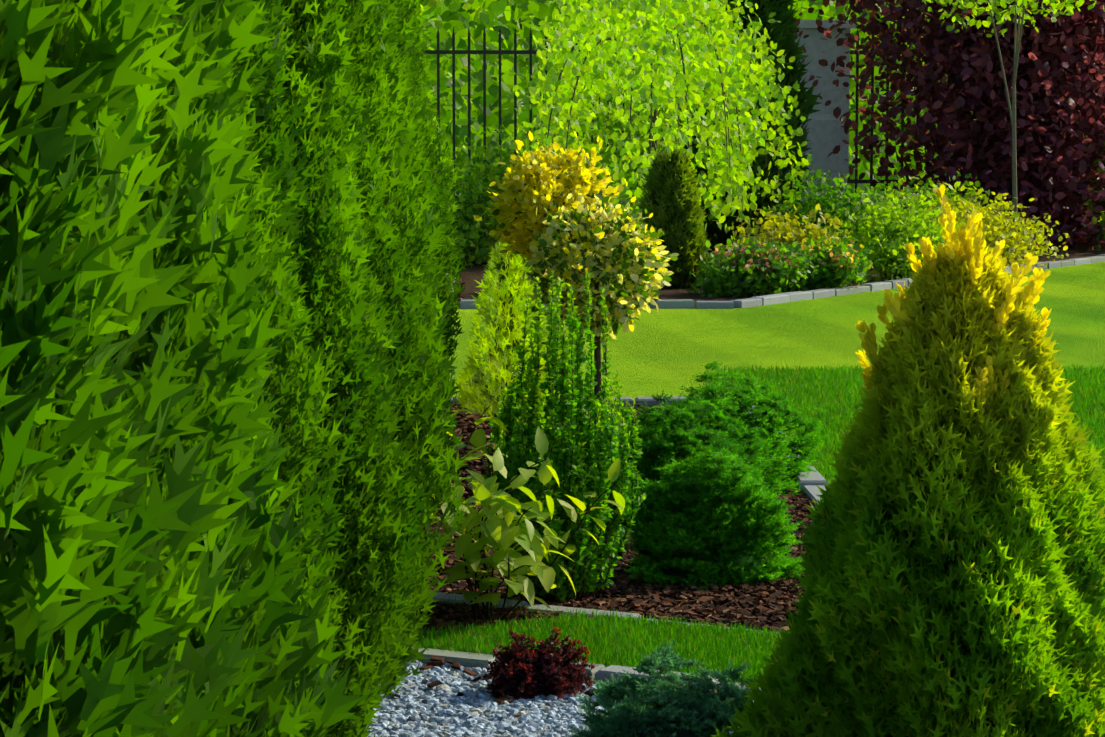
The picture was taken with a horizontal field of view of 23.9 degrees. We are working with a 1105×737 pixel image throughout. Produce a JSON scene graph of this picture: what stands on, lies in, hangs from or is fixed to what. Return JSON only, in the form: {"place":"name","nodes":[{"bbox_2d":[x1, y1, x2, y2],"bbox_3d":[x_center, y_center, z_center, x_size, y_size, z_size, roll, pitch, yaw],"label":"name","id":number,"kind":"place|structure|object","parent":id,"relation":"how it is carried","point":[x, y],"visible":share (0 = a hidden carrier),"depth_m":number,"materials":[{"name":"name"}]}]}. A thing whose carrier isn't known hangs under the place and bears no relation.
{"place":"outdoors","nodes":[
{"label":"outdoors","id":0,"kind":"place"},
{"bbox_2d":[636,144,714,288],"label":"conifer shrub","id":1,"kind":"object","parent":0,"point":[670,199],"depth_m":18.83,"materials":[{"name":"green plant"}]},
{"bbox_2d":[446,262,1104,406],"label":"lawn","id":2,"kind":"structure","parent":0,"point":[668,351],"depth_m":14.86,"materials":[{"name":"green plant"}]},
{"bbox_2d":[413,0,513,188],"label":"tree","id":3,"kind":"object","parent":2,"relation":"on","point":[456,8],"depth_m":29.19,"materials":[{"name":"green plant"}]},
{"bbox_2d":[420,0,547,189],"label":"tree","id":4,"kind":"object","parent":2,"relation":"on","point":[426,8],"depth_m":31.57,"materials":[{"name":"green plant"}]},
{"bbox_2d":[433,0,646,168],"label":"tree","id":5,"kind":"object","parent":2,"relation":"on","point":[477,8],"depth_m":31.12,"materials":[{"name":"green plant"}]},
{"bbox_2d":[416,0,669,193],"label":"tree","id":6,"kind":"object","parent":2,"relation":"on","point":[512,11],"visible":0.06,"depth_m":28.95,"materials":[{"name":"green plant"}]},
{"bbox_2d":[407,363,1104,682],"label":"grass","id":7,"kind":"structure","parent":2,"relation":"on","point":[606,640],"depth_m":6.14,"materials":[{"name":"green plant"}]},
{"bbox_2d":[587,0,929,192],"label":"tree","id":8,"kind":"object","parent":2,"relation":"on","point":[807,4],"visible":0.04,"depth_m":29.37,"materials":[{"name":"green plant"}]},
{"bbox_2d":[413,254,1104,690],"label":"granite edging","id":9,"kind":"object","parent":2,"relation":"on","point":[813,482],"visible":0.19,"depth_m":10.99,"materials":[{"name":"grey stone"}]},
{"bbox_2d":[421,20,1102,235],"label":"fence bars","id":10,"kind":"object","parent":2,"relation":"on","point":[826,134],"visible":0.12,"depth_m":26.94,"materials":[{"name":"black paint"}]},
{"bbox_2d":[802,0,1065,192],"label":"tree","id":11,"kind":"object","parent":2,"relation":"on","point":[864,161],"visible":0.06,"depth_m":28.58,"materials":[{"name":"green plant"}]},
{"bbox_2d":[446,241,1104,495],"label":"mulch ground","id":12,"kind":"structure","parent":0,"point":[476,271],"depth_m":19.84,"materials":[{"name":"brown wood"}]},
{"bbox_2d":[367,0,460,606],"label":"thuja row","id":13,"kind":"object","parent":12,"relation":"on","point":[408,71],"visible":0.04,"depth_m":6.19,"materials":[{"name":"green plant"}]},
{"bbox_2d":[390,1,447,413],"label":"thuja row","id":14,"kind":"object","parent":12,"relation":"on","point":[400,25],"depth_m":6.91,"materials":[{"name":"green plant"}]},
{"bbox_2d":[408,2,450,295],"bbox_3d":[-0.707,-0.891,9.169,0.686,2.520,0.971,0,5,-1],"label":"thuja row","id":15,"kind":"object","parent":12,"relation":"on","point":[417,29],"depth_m":9.10,"materials":[{"name":"green plant"}]},
{"bbox_2d":[397,0,466,411],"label":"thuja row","id":16,"kind":"object","parent":12,"relation":"on","point":[432,153],"visible":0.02,"depth_m":8.43,"materials":[{"name":"green plant"}]},
{"bbox_2d":[420,0,472,10],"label":"tree","id":17,"kind":"object","parent":12,"relation":"on","point":[434,3],"visible":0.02,"depth_m":23.78,"materials":[{"name":"green plant"}]},
{"bbox_2d":[454,240,550,416],"bbox_3d":[-0.192,-0.151,10.597,0.430,0.782,0.444,0,5,-1],"label":"conifer shrub","id":18,"kind":"object","parent":12,"relation":"on","point":[486,378],"visible":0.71,"depth_m":10.52,"materials":[{"name":"green plant"}]},
{"bbox_2d":[435,126,572,267],"bbox_3d":[-0.595,-1.298,22.374,2.050,1.562,1.994,2,6,21],"label":"shrub","id":19,"kind":"object","parent":12,"relation":"on","point":[477,242],"visible":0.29,"depth_m":22.10,"materials":[{"name":"green plant"}]},
{"bbox_2d":[526,246,659,295],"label":"shrub","id":20,"kind":"object","parent":12,"relation":"on","point":[533,266],"visible":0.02,"depth_m":18.17,"materials":[{"name":"green plant"}]},
{"bbox_2d":[392,276,833,716],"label":"bark mulch chips","id":21,"kind":"object","parent":12,"relation":"on","point":[768,604],"visible":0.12,"depth_m":6.55,"materials":[{"name":"brown wood"}]},
{"bbox_2d":[412,406,624,620],"bbox_3d":[-0.140,0.355,6.276,0.484,0.553,0.558,3,6,30],"label":"dogwood shrub","id":22,"kind":"object","parent":21,"relation":"on","point":[501,528],"visible":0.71,"depth_m":6.15,"materials":[{"name":"green plant"}]},
{"bbox_2d":[474,131,630,399],"bbox_3d":[0.006,-0.214,8.999,0.494,1.206,0.496,-3,6,-26],"label":"topiary tree","id":23,"kind":"object","parent":21,"relation":"on","point":[575,173],"visible":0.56,"depth_m":8.86,"materials":[{"name":"yellow plant"}]},
{"bbox_2d":[482,271,646,602],"bbox_3d":[0.027,0.183,6.533,0.413,0.846,0.426,0,5,-1],"label":"columnar shrub","id":24,"kind":"object","parent":21,"relation":"on","point":[571,454],"visible":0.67,"depth_m":6.48,"materials":[{"name":"green plant"}]},
{"bbox_2d":[525,190,678,432],"bbox_3d":[0.161,-0.076,8.549,0.501,1.016,0.525,0,5,-1],"label":"topiary tree","id":25,"kind":"object","parent":21,"relation":"on","point":[629,293],"visible":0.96,"depth_m":8.43,"materials":[{"name":"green plant"}]},
{"bbox_2d":[584,390,803,529],"bbox_3d":[0.350,0.282,7.841,0.765,0.421,0.734,0,5,-1],"label":"dwarf spruce","id":26,"kind":"object","parent":21,"relation":"on","point":[679,436],"visible":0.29,"depth_m":7.76,"materials":[{"name":"green plant"}]},
{"bbox_2d":[623,437,806,588],"bbox_3d":[0.430,0.384,6.917,0.509,0.391,0.507,0,5,-1],"label":"dwarf spruce","id":27,"kind":"object","parent":21,"relation":"on","point":[702,532],"visible":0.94,"depth_m":6.78,"materials":[{"name":"green plant"}]},
{"bbox_2d":[630,361,826,495],"bbox_3d":[0.553,0.201,8.605,0.732,0.427,0.704,0,5,-1],"label":"dwarf spruce","id":28,"kind":"object","parent":21,"relation":"on","point":[767,422],"visible":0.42,"depth_m":8.57,"materials":[{"name":"green plant"}]},
{"bbox_2d":[614,521,630,560],"bbox_3d":[0.188,0.518,7.115,0.061,0.225,0.158,1,6,12],"label":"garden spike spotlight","id":29,"kind":"object","parent":12,"relation":"on","point":[626,546],"visible":0.25,"depth_m":7.08,"materials":[{"name":"black"}]},
{"bbox_2d":[503,0,813,270],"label":"weeping tree","id":30,"kind":"object","parent":12,"relation":"on","point":[669,50],"visible":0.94,"depth_m":20.35,"materials":[{"name":"green plant"}]},
{"bbox_2d":[589,106,812,220],"bbox_3d":[1.378,-1.811,25.202,2.169,1.944,2.200,2,6,22],"label":"shrub","id":31,"kind":"object","parent":12,"relation":"on","point":[617,154],"visible":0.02,"depth_m":25.00,"materials":[{"name":"green plant"}]},
{"bbox_2d":[658,0,820,251],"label":"conifer tree","id":32,"kind":"object","parent":12,"relation":"on","point":[782,35],"visible":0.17,"depth_m":23.79,"materials":[{"name":"green plant"}]},
{"bbox_2d":[687,236,818,297],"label":"pink flower shrub","id":33,"kind":"object","parent":12,"relation":"on","point":[759,269],"visible":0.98,"depth_m":18.06,"materials":[{"name":"green plant"}]},
{"bbox_2d":[706,204,872,285],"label":"gold shrub","id":34,"kind":"object","parent":12,"relation":"on","point":[789,237],"visible":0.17,"depth_m":19.16,"materials":[{"name":"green plant"}]},
{"bbox_2d":[779,234,872,292],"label":"flowering shrub","id":35,"kind":"object","parent":12,"relation":"on","point":[839,266],"visible":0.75,"depth_m":18.47,"materials":[{"name":"green plant"}]},
{"bbox_2d":[745,168,910,270],"bbox_3d":[2.248,-1.114,21.197,1.416,1.028,1.422,0,5,-1],"label":"round shrub","id":36,"kind":"object","parent":12,"relation":"on","point":[849,196],"visible":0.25,"depth_m":21.03,"materials":[{"name":"green plant"}]},
{"bbox_2d":[815,181,965,281],"bbox_3d":[2.713,-0.981,19.997,1.254,0.918,1.136,-4,7,-36],"label":"lime shrub","id":37,"kind":"object","parent":12,"relation":"on","point":[903,230],"visible":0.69,"depth_m":19.87,"materials":[{"name":"green plant"}]},
{"bbox_2d":[861,170,1026,262],"bbox_3d":[3.153,-1.156,21.984,1.506,1.037,1.542,4,7,33],"label":"round shrub","id":38,"kind":"object","parent":12,"relation":"on","point":[949,191],"visible":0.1,"depth_m":21.89,"materials":[{"name":"green plant"}]},
{"bbox_2d":[792,0,1104,252],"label":"hedge","id":39,"kind":"object","parent":12,"relation":"on","point":[1060,86],"visible":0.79,"depth_m":24.38,"materials":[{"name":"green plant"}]},
{"bbox_2d":[922,186,1068,266],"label":"gold shrub","id":40,"kind":"object","parent":12,"relation":"on","point":[1013,248],"visible":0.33,"depth_m":21.19,"materials":[{"name":"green plant"}]},
{"bbox_2d":[895,0,1104,260],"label":"young birch tree","id":41,"kind":"object","parent":12,"relation":"on","point":[989,8],"visible":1,"depth_m":21.96,"materials":[{"name":"green plant"}]},
{"bbox_2d":[1075,136,1104,249],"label":"shrub","id":42,"kind":"object","parent":12,"relation":"on","point":[1091,207],"visible":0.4,"depth_m":24.54,"materials":[{"name":"green plant"}]},
{"label":"gravel ground","id":43,"kind":"structure","parent":0,"visible":0},
{"bbox_2d":[0,0,267,736],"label":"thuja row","id":44,"kind":"object","parent":43,"relation":"on","point":[83,536],"visible":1,"depth_m":1.90,"materials":[{"name":"green plant"}]},
{"bbox_2d":[4,0,368,736],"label":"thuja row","id":45,"kind":"object","parent":43,"relation":"on","point":[224,362],"visible":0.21,"depth_m":2.62,"materials":[{"name":"green plant"}]},
{"bbox_2d":[112,13,279,730],"bbox_3d":[-0.656,-0.353,3.436,0.615,2.538,0.826,0,5,-1],"label":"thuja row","id":46,"kind":"object","parent":43,"relation":"on","point":[195,56],"depth_m":3.38,"materials":[{"name":"green plant"}]},
{"bbox_2d":[197,0,354,736],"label":"thuja","id":47,"kind":"object","parent":43,"relation":"on","point":[274,196],"visible":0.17,"depth_m":4.02,"materials":[{"name":"green plant"}]},
{"bbox_2d":[268,0,431,736],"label":"thuja","id":48,"kind":"object","parent":43,"relation":"on","point":[333,248],"visible":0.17,"depth_m":4.72,"materials":[{"name":"green plant"}]},
{"bbox_2d":[331,0,468,697],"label":"thuja","id":49,"kind":"object","parent":43,"relation":"on","point":[370,34],"visible":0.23,"depth_m":5.43,"materials":[{"name":"green plant"}]},
{"bbox_2d":[367,660,730,736],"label":"gravel stones","id":50,"kind":"object","parent":43,"relation":"on","point":[418,708],"visible":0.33,"depth_m":5.34,"materials":[{"name":"grey gravel"}]},
{"bbox_2d":[484,625,595,700],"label":"barberry shrub","id":51,"kind":"object","parent":50,"relation":"on","point":[520,668],"visible":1,"depth_m":5.49,"materials":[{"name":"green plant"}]},
{"bbox_2d":[562,640,757,736],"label":"juniper shrub","id":52,"kind":"object","parent":50,"relation":"on","point":[692,710],"visible":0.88,"depth_m":4.93,"materials":[{"name":"green plant"}]},
{"bbox_2d":[711,184,1104,736],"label":"conifer tree","id":53,"kind":"object","parent":50,"relation":"on","point":[953,579],"visible":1,"depth_m":4.29,"materials":[{"name":"green plant"}]}
]}

